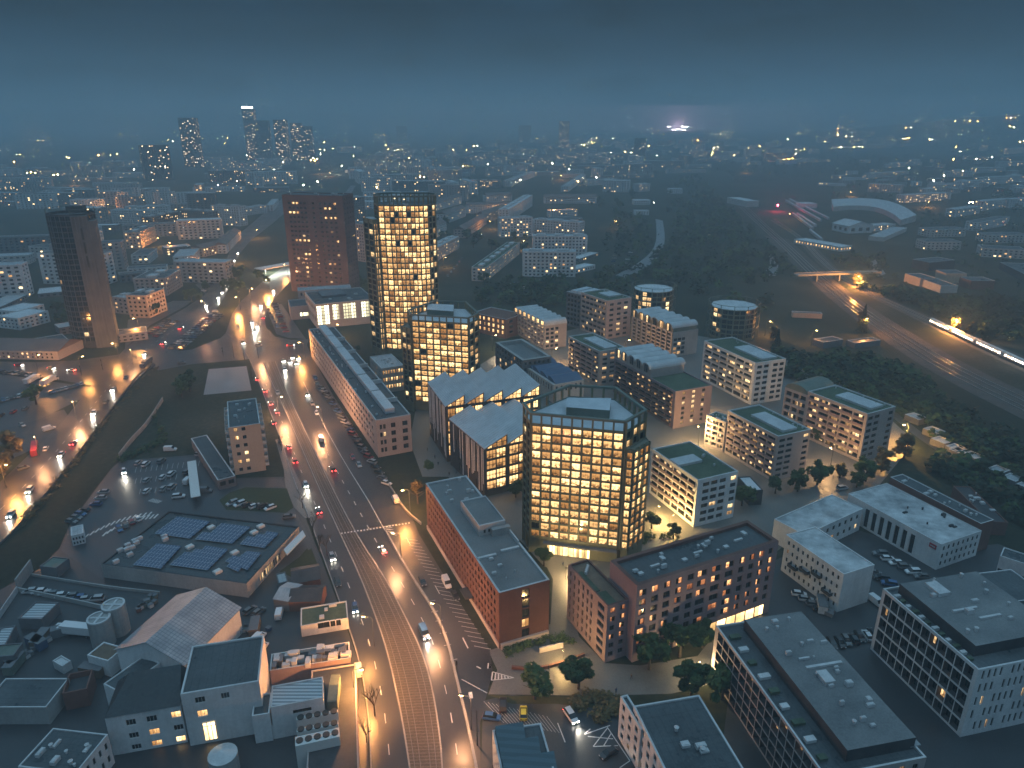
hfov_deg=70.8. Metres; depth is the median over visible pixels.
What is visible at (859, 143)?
city block
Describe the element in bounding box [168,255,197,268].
apartment block
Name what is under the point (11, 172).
city block
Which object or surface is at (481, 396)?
gable window
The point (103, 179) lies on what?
city block
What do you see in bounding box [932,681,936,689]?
window
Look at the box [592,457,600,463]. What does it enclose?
window
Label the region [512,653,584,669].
wall
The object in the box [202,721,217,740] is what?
door
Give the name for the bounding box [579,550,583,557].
lobby window
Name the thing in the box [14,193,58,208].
city block
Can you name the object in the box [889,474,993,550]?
works building
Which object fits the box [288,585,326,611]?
pavilion
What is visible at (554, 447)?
window
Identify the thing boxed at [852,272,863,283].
tree
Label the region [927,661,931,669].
window
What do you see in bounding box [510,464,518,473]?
window
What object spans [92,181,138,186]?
city block
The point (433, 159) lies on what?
city block
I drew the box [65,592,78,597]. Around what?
parked car
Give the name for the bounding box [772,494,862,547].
works building
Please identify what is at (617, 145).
city block
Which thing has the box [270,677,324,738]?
plant house
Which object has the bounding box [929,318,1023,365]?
train
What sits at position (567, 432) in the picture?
window
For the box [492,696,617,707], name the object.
lawn
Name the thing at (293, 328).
car park
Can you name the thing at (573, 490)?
window
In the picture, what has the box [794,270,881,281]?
bridge
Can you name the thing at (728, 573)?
window
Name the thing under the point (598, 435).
window
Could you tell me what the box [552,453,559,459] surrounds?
window
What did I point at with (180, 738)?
window
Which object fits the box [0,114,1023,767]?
ground
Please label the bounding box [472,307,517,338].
brick wing
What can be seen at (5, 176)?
city block
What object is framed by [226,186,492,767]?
road
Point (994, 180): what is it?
terrace house
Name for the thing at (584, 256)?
apartment block
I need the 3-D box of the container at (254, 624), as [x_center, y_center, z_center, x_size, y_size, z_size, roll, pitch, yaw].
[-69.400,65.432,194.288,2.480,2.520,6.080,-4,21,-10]
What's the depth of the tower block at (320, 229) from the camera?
559.24 m
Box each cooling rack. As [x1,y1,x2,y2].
[295,728,340,767]
[296,708,338,727]
[297,720,338,735]
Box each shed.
[0,625,18,643]
[0,642,24,669]
[18,601,60,629]
[40,556,70,577]
[53,655,72,673]
[87,642,120,676]
[727,197,758,206]
[794,238,851,251]
[796,202,816,207]
[831,198,915,224]
[832,218,872,233]
[868,226,906,241]
[871,222,895,231]
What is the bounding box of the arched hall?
[528,357,583,402]
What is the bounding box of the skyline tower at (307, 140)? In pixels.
[300,126,314,159]
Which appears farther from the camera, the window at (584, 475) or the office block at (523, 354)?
the office block at (523, 354)
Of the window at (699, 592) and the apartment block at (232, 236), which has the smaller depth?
the window at (699, 592)
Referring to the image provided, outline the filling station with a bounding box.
[254,262,288,273]
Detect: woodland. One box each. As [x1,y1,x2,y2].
[473,174,804,313]
[716,120,1023,213]
[770,343,1023,525]
[826,181,1023,292]
[829,249,1023,340]
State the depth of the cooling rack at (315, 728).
155.53 m
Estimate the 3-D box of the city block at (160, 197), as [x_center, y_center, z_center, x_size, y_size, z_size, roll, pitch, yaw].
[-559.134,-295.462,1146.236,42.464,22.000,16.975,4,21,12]
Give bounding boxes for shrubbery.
[502,630,576,658]
[566,531,678,556]
[567,686,622,723]
[642,529,651,544]
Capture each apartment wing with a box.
[566,286,599,328]
[704,411,726,451]
[781,376,833,424]
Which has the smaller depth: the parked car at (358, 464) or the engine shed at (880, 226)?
the parked car at (358, 464)
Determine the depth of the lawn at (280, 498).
262.35 m
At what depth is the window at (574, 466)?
216.41 m
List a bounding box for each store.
[101,511,305,597]
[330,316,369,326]
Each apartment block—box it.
[0,294,28,308]
[0,303,44,314]
[0,308,50,329]
[37,286,61,297]
[39,334,66,338]
[54,322,70,334]
[69,198,105,205]
[110,208,157,223]
[112,292,129,314]
[118,270,145,282]
[118,326,147,342]
[123,225,156,248]
[124,204,171,212]
[126,288,166,317]
[127,264,167,270]
[133,269,182,295]
[141,211,178,222]
[161,244,190,255]
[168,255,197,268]
[178,208,218,218]
[191,239,229,256]
[210,204,247,225]
[215,228,240,253]
[224,398,268,474]
[246,204,266,214]
[267,199,278,210]
[353,195,365,220]
[355,220,365,261]
[361,176,391,191]
[429,194,461,210]
[436,205,465,222]
[436,219,446,236]
[437,235,458,259]
[454,213,487,237]
[465,201,511,213]
[471,179,500,187]
[471,242,519,280]
[476,204,504,220]
[483,192,511,201]
[498,194,532,216]
[498,215,532,236]
[503,171,534,186]
[514,304,566,349]
[522,248,575,276]
[532,233,587,255]
[533,217,584,233]
[543,194,596,202]
[547,209,576,216]
[548,217,582,220]
[561,174,585,191]
[567,559,628,662]
[568,332,622,385]
[575,263,594,273]
[576,252,598,261]
[580,289,631,338]
[584,178,617,185]
[609,520,778,661]
[613,343,711,428]
[618,694,643,767]
[630,306,697,355]
[632,199,650,204]
[633,183,649,191]
[633,210,648,214]
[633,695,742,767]
[649,441,737,526]
[667,188,682,193]
[701,337,785,404]
[711,611,926,767]
[723,404,810,478]
[803,385,895,461]
[870,571,1023,736]
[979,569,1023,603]
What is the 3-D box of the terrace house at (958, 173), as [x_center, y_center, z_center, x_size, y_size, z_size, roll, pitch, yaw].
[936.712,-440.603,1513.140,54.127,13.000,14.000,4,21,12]
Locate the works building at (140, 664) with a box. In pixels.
[103,658,160,704]
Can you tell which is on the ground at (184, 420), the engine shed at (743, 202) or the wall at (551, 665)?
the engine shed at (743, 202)
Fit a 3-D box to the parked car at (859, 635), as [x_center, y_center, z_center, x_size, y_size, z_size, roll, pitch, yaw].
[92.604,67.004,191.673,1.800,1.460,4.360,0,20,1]
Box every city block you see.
[0,169,22,174]
[0,175,33,177]
[0,177,53,189]
[0,192,22,203]
[0,234,50,252]
[0,252,35,263]
[0,261,33,297]
[1,260,23,261]
[4,201,15,206]
[10,181,41,192]
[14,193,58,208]
[23,168,55,172]
[28,244,49,257]
[33,192,80,203]
[37,250,117,283]
[38,170,70,175]
[42,188,61,191]
[43,187,90,191]
[49,240,128,269]
[63,206,109,223]
[64,189,98,197]
[68,174,98,179]
[70,161,83,165]
[70,165,105,176]
[71,177,117,181]
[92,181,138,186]
[94,183,142,190]
[98,223,120,231]
[99,230,103,239]
[101,190,119,204]
[102,161,125,167]
[104,168,112,172]
[111,187,140,194]
[112,172,142,177]
[114,195,143,208]
[116,160,137,166]
[117,189,133,195]
[118,166,141,169]
[121,222,177,236]
[131,248,157,263]
[140,188,151,195]
[144,191,176,203]
[146,203,187,209]
[147,187,169,190]
[173,248,199,260]
[173,258,235,282]
[175,191,204,202]
[176,217,223,239]
[186,192,217,209]
[193,186,245,191]
[194,183,205,191]
[203,157,232,164]
[204,183,240,186]
[208,169,256,182]
[209,160,235,169]
[228,162,262,169]
[245,171,297,184]
[253,187,289,191]
[255,176,263,186]
[256,158,289,164]
[262,166,281,168]
[337,147,361,152]
[348,166,379,178]
[353,160,362,166]
[354,169,365,183]
[357,159,375,166]
[363,191,393,195]
[364,195,386,200]
[365,200,386,208]
[371,174,418,180]
[374,155,386,160]
[376,163,384,167]
[380,168,387,173]
[384,146,404,150]
[385,161,424,170]
[386,152,401,157]
[386,158,417,161]
[387,143,409,148]
[390,191,402,200]
[392,180,444,191]
[400,167,430,175]
[403,150,413,157]
[403,191,427,198]
[424,149,435,156]
[425,159,432,166]
[428,169,462,179]
[428,184,468,200]
[430,157,436,164]
[434,162,441,169]
[435,152,455,153]
[437,167,461,169]
[439,153,445,157]
[445,145,462,150]
[446,169,474,174]
[452,156,473,165]
[458,158,466,167]
[460,178,477,193]
[463,163,475,170]
[463,172,469,176]
[472,160,499,165]
[474,151,494,154]
[474,155,484,159]
[478,153,495,157]
[485,143,497,146]
[485,166,503,175]
[491,156,506,163]
[495,150,515,154]
[500,145,509,149]
[504,165,527,171]
[504,172,525,175]
[508,153,529,155]
[510,143,517,148]
[510,158,527,163]
[517,150,535,154]
[517,162,533,169]
[527,157,537,160]
[532,160,552,165]
[535,171,559,175]
[536,154,555,159]
[537,140,550,142]
[541,146,552,152]
[545,148,559,153]
[546,166,567,170]
[555,161,564,165]
[556,153,587,160]
[561,173,584,177]
[563,148,580,151]
[564,158,581,162]
[565,163,598,166]
[566,169,583,172]
[576,165,603,168]
[581,160,590,162]
[585,148,596,151]
[591,157,604,164]
[591,167,602,177]
[601,175,621,178]
[602,179,630,191]
[603,141,609,145]
[604,165,611,170]
[605,153,633,158]
[605,158,610,163]
[612,163,653,174]
[613,140,626,143]
[614,154,634,159]
[615,143,624,147]
[621,144,628,149]
[623,160,643,163]
[624,174,653,178]
[628,155,645,160]
[637,136,649,138]
[643,160,683,170]
[656,140,670,145]
[665,169,705,172]
[673,145,684,147]
[676,139,692,144]
[678,155,692,164]
[680,148,693,151]
[684,145,704,150]
[685,164,711,167]
[689,151,706,157]
[694,158,720,161]
[698,137,710,140]
[712,155,732,158]
[714,153,731,155]
[721,151,739,153]
[724,143,738,145]
[732,138,747,140]
[732,157,749,161]
[738,146,753,148]
[742,161,760,165]
[743,149,761,156]
[762,152,791,160]
[765,142,779,145]
[765,148,790,152]
[776,159,809,164]
[797,161,811,167]
[801,146,815,150]
[808,149,819,153]
[808,159,830,162]
[816,137,831,142]
[831,175,846,179]
[833,145,850,147]
[838,180,854,184]
[845,171,857,174]
[853,131,874,135]
[853,140,865,145]
[854,138,872,140]
[862,175,875,178]
[864,145,891,147]
[869,169,880,172]
[873,139,897,141]
[875,180,891,183]
[883,176,897,180]
[884,164,893,167]
[893,182,906,186]
[894,143,914,146]
[903,176,915,180]
[910,181,921,185]
[919,187,937,192]
[923,166,934,170]
[927,178,944,182]
[930,159,940,162]
[933,164,944,167]
[945,187,960,192]
[948,176,962,180]
[963,186,981,191]
[971,160,981,163]
[975,157,987,160]
[979,183,987,187]
[993,187,1007,192]
[1000,156,1011,159]
[1005,170,1018,173]
[1009,185,1023,189]
[1013,181,1023,184]
[1013,187,1023,193]
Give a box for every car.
[6,508,15,517]
[16,465,29,470]
[21,586,37,594]
[25,485,34,493]
[30,587,47,594]
[37,589,53,596]
[48,589,61,593]
[54,591,68,597]
[57,451,64,456]
[64,517,77,523]
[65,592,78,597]
[69,440,76,445]
[70,514,82,519]
[71,593,87,598]
[73,510,86,515]
[78,507,90,512]
[79,595,91,600]
[87,594,105,601]
[89,501,102,505]
[90,409,96,414]
[93,495,107,499]
[97,489,109,493]
[115,524,123,532]
[121,467,125,473]
[121,522,129,528]
[127,518,135,525]
[133,460,142,465]
[134,515,141,521]
[141,461,150,466]
[142,477,151,482]
[142,488,151,493]
[156,458,165,463]
[158,474,165,479]
[158,485,167,491]
[166,470,175,476]
[167,483,176,489]
[171,492,185,498]
[182,468,187,474]
[225,498,237,506]
[233,499,246,507]
[241,502,252,507]
[242,605,257,615]
[248,503,258,508]
[251,606,265,615]
[256,502,268,509]
[263,503,276,510]
[282,513,295,518]
[303,480,308,487]
[315,507,321,513]
[328,551,335,560]
[329,466,335,471]
[334,576,341,586]
[343,423,352,427]
[347,430,357,435]
[349,453,355,459]
[352,435,360,439]
[352,601,358,612]
[356,443,366,449]
[356,461,361,467]
[363,452,373,458]
[366,458,376,463]
[370,463,380,468]
[374,468,384,474]
[377,475,386,479]
[378,546,386,554]
[381,479,391,485]
[418,576,426,585]
[450,590,459,600]
[482,711,500,721]
[499,697,506,712]
[520,705,526,720]
[563,706,578,724]
[599,745,618,760]
[791,589,806,595]
[798,594,813,600]
[805,599,816,606]
[812,605,817,611]
[824,610,833,617]
[826,636,837,648]
[833,636,846,647]
[836,484,848,490]
[840,633,851,645]
[847,633,860,644]
[853,630,865,641]
[861,629,872,640]
[867,627,873,635]
[872,549,888,555]
[873,569,881,574]
[873,573,890,579]
[880,555,894,560]
[881,579,897,586]
[888,559,902,565]
[896,562,912,569]
[904,567,921,574]
[913,572,930,578]
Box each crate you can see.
[26,649,33,655]
[46,635,52,642]
[135,605,141,612]
[143,597,149,603]
[147,602,153,608]
[151,599,157,604]
[152,592,157,598]
[265,625,271,631]
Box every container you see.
[1,650,25,675]
[23,632,48,651]
[28,627,49,647]
[50,620,75,638]
[77,661,104,678]
[248,615,260,636]
[816,593,828,613]
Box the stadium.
[665,126,685,130]
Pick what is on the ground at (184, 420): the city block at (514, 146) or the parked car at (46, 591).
the city block at (514, 146)
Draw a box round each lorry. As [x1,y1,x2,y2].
[22,374,41,384]
[39,375,58,385]
[56,620,88,638]
[139,356,152,367]
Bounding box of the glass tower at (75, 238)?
[44,205,119,347]
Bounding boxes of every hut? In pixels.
[791,311,821,318]
[812,336,842,348]
[846,337,880,348]
[904,412,926,424]
[922,426,944,437]
[929,436,953,447]
[945,443,968,451]
[948,446,971,455]
[963,450,983,462]
[988,465,1010,474]
[1001,473,1020,485]
[1016,482,1023,490]
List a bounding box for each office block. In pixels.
[0,338,83,359]
[301,601,348,636]
[309,325,411,457]
[370,354,403,391]
[492,722,556,767]
[495,339,550,373]
[996,547,1023,577]
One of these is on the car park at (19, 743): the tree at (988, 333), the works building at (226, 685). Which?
the works building at (226, 685)
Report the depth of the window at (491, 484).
263.24 m
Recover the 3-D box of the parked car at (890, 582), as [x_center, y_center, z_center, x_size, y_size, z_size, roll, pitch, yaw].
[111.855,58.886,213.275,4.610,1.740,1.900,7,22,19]
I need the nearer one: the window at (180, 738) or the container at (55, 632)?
the window at (180, 738)
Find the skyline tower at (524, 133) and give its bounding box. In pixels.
[518,125,530,141]
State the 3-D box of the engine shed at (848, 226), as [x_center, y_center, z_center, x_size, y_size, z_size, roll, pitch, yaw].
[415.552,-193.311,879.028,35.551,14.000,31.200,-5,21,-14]
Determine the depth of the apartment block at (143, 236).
770.02 m
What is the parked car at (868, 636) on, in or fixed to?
on the car park at (941, 742)
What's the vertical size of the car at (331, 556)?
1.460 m
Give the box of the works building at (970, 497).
[950,486,1007,535]
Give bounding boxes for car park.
[0,374,89,429]
[0,410,66,457]
[0,455,368,767]
[61,456,319,578]
[125,301,190,347]
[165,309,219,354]
[196,283,217,292]
[266,304,304,338]
[481,695,634,767]
[724,530,1023,767]
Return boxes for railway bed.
[764,235,1023,418]
[802,245,1023,371]
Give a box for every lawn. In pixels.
[220,487,292,512]
[280,548,316,576]
[295,549,315,565]
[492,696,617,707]
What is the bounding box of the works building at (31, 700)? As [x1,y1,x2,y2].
[0,678,69,723]
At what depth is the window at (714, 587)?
188.84 m
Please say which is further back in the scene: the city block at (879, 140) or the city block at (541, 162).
the city block at (879, 140)
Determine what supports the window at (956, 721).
in the apartment block at (948, 651)
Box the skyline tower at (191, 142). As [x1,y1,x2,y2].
[178,118,204,167]
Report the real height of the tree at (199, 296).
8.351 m
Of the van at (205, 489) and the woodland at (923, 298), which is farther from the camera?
the woodland at (923, 298)
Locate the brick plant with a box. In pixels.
[62,669,96,710]
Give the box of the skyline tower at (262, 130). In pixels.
[253,120,273,157]
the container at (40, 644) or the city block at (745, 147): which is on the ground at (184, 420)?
the city block at (745, 147)
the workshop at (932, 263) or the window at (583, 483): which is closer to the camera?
the window at (583, 483)
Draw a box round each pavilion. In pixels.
[273,582,302,611]
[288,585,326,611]
[291,563,320,584]
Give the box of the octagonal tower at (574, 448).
[522,384,647,561]
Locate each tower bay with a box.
[363,216,385,354]
[401,322,414,411]
[620,437,650,557]
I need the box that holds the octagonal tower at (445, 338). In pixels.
[407,300,479,410]
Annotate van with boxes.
[41,424,55,430]
[163,445,176,451]
[182,476,188,484]
[199,486,212,492]
[251,631,266,637]
[274,607,283,620]
[318,435,323,441]
[354,662,362,677]
[391,494,399,503]
[418,622,429,639]
[441,574,451,588]
[868,592,880,607]
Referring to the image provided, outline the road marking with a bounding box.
[0,320,629,767]
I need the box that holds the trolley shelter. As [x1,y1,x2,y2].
[187,460,199,500]
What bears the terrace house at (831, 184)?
on the ground at (184, 420)
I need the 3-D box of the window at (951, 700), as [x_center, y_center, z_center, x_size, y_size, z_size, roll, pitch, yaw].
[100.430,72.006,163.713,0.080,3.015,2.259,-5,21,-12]
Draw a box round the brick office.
[426,475,549,649]
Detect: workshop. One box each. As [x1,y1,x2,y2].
[904,273,935,286]
[911,257,954,270]
[922,278,957,292]
[935,270,966,282]
[958,277,994,288]
[998,262,1023,280]
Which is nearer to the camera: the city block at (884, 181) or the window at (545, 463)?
the window at (545, 463)
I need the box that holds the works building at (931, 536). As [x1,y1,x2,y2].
[847,483,981,569]
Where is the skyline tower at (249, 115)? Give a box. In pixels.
[242,107,257,159]
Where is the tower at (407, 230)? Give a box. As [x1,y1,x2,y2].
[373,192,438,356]
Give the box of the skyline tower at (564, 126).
[558,121,569,147]
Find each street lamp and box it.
[361,615,374,646]
[430,602,441,633]
[459,693,471,729]
[469,709,477,745]
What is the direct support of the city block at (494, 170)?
on the ground at (184, 420)
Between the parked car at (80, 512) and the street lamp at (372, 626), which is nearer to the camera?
the street lamp at (372, 626)
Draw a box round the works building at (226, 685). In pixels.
[180,635,270,745]
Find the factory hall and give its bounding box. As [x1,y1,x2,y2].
[114,587,242,670]
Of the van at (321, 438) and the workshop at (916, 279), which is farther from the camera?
the workshop at (916, 279)
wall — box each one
[14,559,33,587]
[17,587,100,608]
[31,573,159,593]
[118,397,162,455]
[389,483,421,524]
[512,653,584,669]
[539,642,562,652]
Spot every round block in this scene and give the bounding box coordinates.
[631,280,676,312]
[705,295,760,341]
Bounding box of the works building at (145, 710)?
[104,664,188,754]
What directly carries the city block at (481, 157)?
on the ground at (184, 420)
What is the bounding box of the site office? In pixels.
[71,524,85,545]
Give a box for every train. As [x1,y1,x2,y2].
[785,200,821,220]
[789,198,829,219]
[792,212,813,228]
[796,212,816,226]
[809,229,822,240]
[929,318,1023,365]
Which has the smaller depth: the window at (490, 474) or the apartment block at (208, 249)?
the window at (490, 474)
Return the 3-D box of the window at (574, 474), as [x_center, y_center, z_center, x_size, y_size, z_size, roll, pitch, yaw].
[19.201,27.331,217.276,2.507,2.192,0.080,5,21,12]
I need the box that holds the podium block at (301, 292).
[297,284,350,298]
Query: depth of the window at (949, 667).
164.21 m
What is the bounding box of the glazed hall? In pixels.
[305,287,369,327]
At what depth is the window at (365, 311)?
483.53 m
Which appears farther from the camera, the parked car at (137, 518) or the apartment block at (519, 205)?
the apartment block at (519, 205)
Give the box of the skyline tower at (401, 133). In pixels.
[396,126,407,140]
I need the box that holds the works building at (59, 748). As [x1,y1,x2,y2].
[18,728,114,767]
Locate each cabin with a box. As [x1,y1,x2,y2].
[276,572,287,587]
[327,673,340,710]
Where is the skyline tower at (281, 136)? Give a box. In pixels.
[273,120,290,160]
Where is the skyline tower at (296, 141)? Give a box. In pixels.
[289,123,302,159]
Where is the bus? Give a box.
[30,440,38,456]
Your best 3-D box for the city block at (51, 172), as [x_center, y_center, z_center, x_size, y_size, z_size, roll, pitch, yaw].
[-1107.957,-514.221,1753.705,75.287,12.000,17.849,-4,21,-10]
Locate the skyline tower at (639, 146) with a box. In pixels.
[634,138,645,156]
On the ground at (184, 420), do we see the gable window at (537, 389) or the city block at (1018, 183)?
the city block at (1018, 183)
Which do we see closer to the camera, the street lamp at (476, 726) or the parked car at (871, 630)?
the street lamp at (476, 726)
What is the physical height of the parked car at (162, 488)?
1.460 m
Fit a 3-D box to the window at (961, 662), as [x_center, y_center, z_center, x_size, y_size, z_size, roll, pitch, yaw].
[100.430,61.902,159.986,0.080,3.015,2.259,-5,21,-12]
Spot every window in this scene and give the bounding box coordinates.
[46,216,94,341]
[125,719,135,725]
[129,732,138,737]
[131,743,141,749]
[146,715,156,721]
[149,728,159,734]
[152,740,162,745]
[171,711,180,717]
[174,724,183,729]
[176,736,185,740]
[195,696,205,702]
[197,710,207,716]
[221,692,229,698]
[288,196,357,286]
[293,707,311,712]
[316,305,330,325]
[318,621,329,628]
[332,304,340,319]
[342,302,356,317]
[361,301,369,316]
[371,316,379,347]
[375,208,437,348]
[414,349,477,400]
[447,408,454,419]
[449,396,463,405]
[456,407,462,413]
[467,394,482,403]
[487,392,501,400]
[487,449,495,459]
[487,460,495,469]
[487,470,495,479]
[487,480,495,489]
[489,436,505,447]
[497,447,505,456]
[497,457,505,467]
[497,467,505,477]
[497,477,505,487]
[506,389,520,398]
[509,444,518,453]
[509,454,518,463]
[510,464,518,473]
[510,474,517,483]
[511,435,522,442]
[522,588,528,597]
[522,598,528,607]
[522,608,528,616]
[522,618,528,626]
[522,628,528,636]
[523,398,530,407]
[524,442,622,545]
[525,387,538,395]
[532,426,539,432]
[532,434,539,440]
[532,443,539,449]
[532,451,539,457]
[532,459,539,465]
[532,467,539,473]
[532,475,539,481]
[542,427,550,433]
[542,435,549,441]
[542,444,549,450]
[542,452,549,458]
[542,460,549,466]
[542,468,549,474]
[542,476,549,482]
[551,477,558,483]
[551,485,558,491]
[552,428,560,434]
[552,436,559,442]
[552,445,559,451]
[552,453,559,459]
[552,461,559,467]
[552,469,559,475]
[552,546,556,554]
[558,546,562,554]
[561,470,569,476]
[561,478,568,484]
[561,486,568,492]
[562,437,570,443]
[562,446,569,452]
[562,454,569,460]
[562,462,569,468]
[563,429,570,435]
[563,547,567,555]
[568,548,572,556]
[571,471,579,477]
[571,480,578,485]
[571,488,578,493]
[572,438,580,444]
[572,447,580,453]
[572,455,579,461]
[572,463,579,469]
[573,430,580,436]
[574,549,578,556]
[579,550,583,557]
[581,473,589,478]
[581,481,588,486]
[581,489,588,494]
[582,448,590,454]
[582,456,589,462]
[582,464,589,470]
[583,431,591,437]
[583,439,590,445]
[584,550,589,558]
[590,498,598,504]
[591,474,599,479]
[591,482,599,488]
[591,490,598,496]
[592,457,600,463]
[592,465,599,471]
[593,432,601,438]
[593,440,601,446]
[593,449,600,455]
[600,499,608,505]
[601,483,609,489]
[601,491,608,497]
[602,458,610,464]
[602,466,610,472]
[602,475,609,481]
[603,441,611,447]
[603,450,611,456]
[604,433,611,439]
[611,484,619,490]
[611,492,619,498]
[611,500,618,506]
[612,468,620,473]
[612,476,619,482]
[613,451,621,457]
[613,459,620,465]
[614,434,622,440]
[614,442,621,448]
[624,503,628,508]
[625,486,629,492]
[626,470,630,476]
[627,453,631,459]
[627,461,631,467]
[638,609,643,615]
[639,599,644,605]
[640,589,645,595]
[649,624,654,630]
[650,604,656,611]
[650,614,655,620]
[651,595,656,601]
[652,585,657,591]
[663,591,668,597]
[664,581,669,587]
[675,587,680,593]
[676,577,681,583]
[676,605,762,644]
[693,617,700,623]
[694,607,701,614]
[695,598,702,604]
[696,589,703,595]
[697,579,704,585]
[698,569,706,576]
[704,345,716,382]
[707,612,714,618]
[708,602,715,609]
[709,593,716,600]
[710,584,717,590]
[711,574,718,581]
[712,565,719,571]
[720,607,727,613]
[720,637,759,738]
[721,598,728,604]
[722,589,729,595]
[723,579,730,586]
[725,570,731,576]
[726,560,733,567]
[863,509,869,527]
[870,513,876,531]
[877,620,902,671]
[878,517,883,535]
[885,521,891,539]
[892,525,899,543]
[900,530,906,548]
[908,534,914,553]
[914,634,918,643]
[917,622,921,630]
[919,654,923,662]
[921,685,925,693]
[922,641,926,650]
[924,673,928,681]
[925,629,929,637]
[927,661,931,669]
[930,648,934,657]
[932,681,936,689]
[933,636,937,645]
[935,668,939,677]
[937,701,941,709]
[938,655,943,664]
[940,688,945,697]
[941,643,946,652]
[943,676,948,684]
[945,709,950,717]
[946,663,951,672]
[948,696,953,705]
[950,650,955,659]
[952,684,957,692]
[954,717,959,726]
[955,671,960,680]
[957,705,962,714]
[958,658,964,667]
[960,692,966,701]
[964,679,969,688]
[967,666,973,675]
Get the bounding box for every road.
[0,192,291,541]
[0,355,117,384]
[151,333,248,369]
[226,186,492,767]
[616,219,664,277]
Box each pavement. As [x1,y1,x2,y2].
[204,366,250,394]
[275,439,314,517]
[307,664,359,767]
[411,324,909,577]
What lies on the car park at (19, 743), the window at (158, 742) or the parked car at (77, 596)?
the parked car at (77, 596)
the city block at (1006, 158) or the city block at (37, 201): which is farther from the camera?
the city block at (1006, 158)
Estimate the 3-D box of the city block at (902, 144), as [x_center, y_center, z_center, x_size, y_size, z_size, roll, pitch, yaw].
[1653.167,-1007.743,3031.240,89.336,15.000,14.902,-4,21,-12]
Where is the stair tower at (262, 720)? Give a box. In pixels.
[252,693,273,742]
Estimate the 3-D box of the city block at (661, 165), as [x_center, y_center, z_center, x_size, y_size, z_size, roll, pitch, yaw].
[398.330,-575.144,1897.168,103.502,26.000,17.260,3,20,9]
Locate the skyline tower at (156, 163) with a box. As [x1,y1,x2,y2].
[138,144,173,180]
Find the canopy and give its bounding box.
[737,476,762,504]
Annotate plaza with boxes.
[489,555,753,694]
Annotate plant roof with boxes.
[270,642,351,685]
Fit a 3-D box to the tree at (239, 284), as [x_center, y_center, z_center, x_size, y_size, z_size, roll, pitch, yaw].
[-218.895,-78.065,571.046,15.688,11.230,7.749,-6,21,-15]
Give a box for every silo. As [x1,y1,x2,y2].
[86,611,116,648]
[101,597,130,637]
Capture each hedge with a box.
[18,367,158,528]
[113,407,168,462]
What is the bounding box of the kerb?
[228,334,442,767]
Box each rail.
[0,364,154,544]
[264,362,436,767]
[741,206,1023,410]
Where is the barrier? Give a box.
[384,529,477,767]
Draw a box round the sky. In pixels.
[0,0,1023,124]
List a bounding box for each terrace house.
[818,182,846,186]
[842,177,865,179]
[864,171,908,178]
[867,183,903,192]
[889,162,921,166]
[895,192,951,202]
[915,239,961,249]
[917,226,966,237]
[927,183,960,190]
[942,171,973,176]
[945,205,980,216]
[954,179,989,189]
[962,156,988,159]
[964,216,1009,230]
[969,167,1005,173]
[974,198,1005,210]
[975,232,1023,242]
[976,244,1023,258]
[979,145,987,150]
[984,175,1023,184]
[994,161,1023,166]
[1002,197,1023,207]
[1003,147,1023,154]
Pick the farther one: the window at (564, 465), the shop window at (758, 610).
the window at (564, 465)
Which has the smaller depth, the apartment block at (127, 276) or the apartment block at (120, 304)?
the apartment block at (120, 304)
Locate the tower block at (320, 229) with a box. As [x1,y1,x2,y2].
[282,192,359,290]
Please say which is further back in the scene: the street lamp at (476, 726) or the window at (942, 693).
the window at (942, 693)
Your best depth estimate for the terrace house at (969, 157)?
1900.37 m
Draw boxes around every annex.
[191,435,236,489]
[288,299,309,319]
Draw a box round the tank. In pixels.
[207,743,239,767]
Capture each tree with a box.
[0,430,23,458]
[0,451,11,474]
[19,384,43,404]
[49,301,60,311]
[53,312,66,322]
[63,315,68,322]
[151,303,159,313]
[170,379,188,397]
[175,369,196,391]
[193,292,201,302]
[201,280,209,289]
[219,277,233,291]
[227,278,245,292]
[232,265,245,279]
[253,270,264,279]
[262,276,270,281]
[295,488,307,507]
[305,508,319,534]
[317,534,322,550]
[317,535,331,554]
[358,718,371,742]
[362,682,379,715]
[410,479,424,503]
[423,459,433,468]
[438,230,448,237]
[443,216,449,223]
[462,228,470,238]
[472,230,483,240]
[477,272,489,282]
[487,239,495,248]
[507,478,521,497]
[508,282,518,292]
[510,231,516,237]
[517,292,533,305]
[518,276,527,282]
[520,242,529,249]
[520,661,553,699]
[526,276,540,289]
[534,292,548,304]
[534,547,553,565]
[540,275,552,286]
[548,274,556,280]
[558,272,566,279]
[558,655,594,689]
[575,277,587,286]
[592,270,601,282]
[599,271,612,280]
[605,282,613,290]
[615,283,624,291]
[629,273,636,279]
[631,632,671,669]
[645,511,661,528]
[659,622,705,657]
[666,522,681,538]
[673,658,712,695]
[688,617,714,647]
[703,660,732,702]
[735,485,756,505]
[768,475,781,493]
[769,326,777,339]
[773,329,781,346]
[787,468,808,491]
[805,459,834,484]
[811,428,822,439]
[835,462,848,477]
[850,471,868,487]
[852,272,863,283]
[853,304,868,333]
[853,456,880,481]
[855,311,868,323]
[875,446,896,471]
[891,433,915,458]
[951,317,962,329]
[964,321,977,336]
[980,327,996,344]
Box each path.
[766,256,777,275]
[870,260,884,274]
[894,412,1023,501]
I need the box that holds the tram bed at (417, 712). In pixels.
[263,361,440,767]
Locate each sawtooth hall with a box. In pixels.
[427,363,539,461]
[449,399,522,496]
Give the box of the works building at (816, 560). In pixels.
[781,527,874,611]
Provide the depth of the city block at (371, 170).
1646.93 m

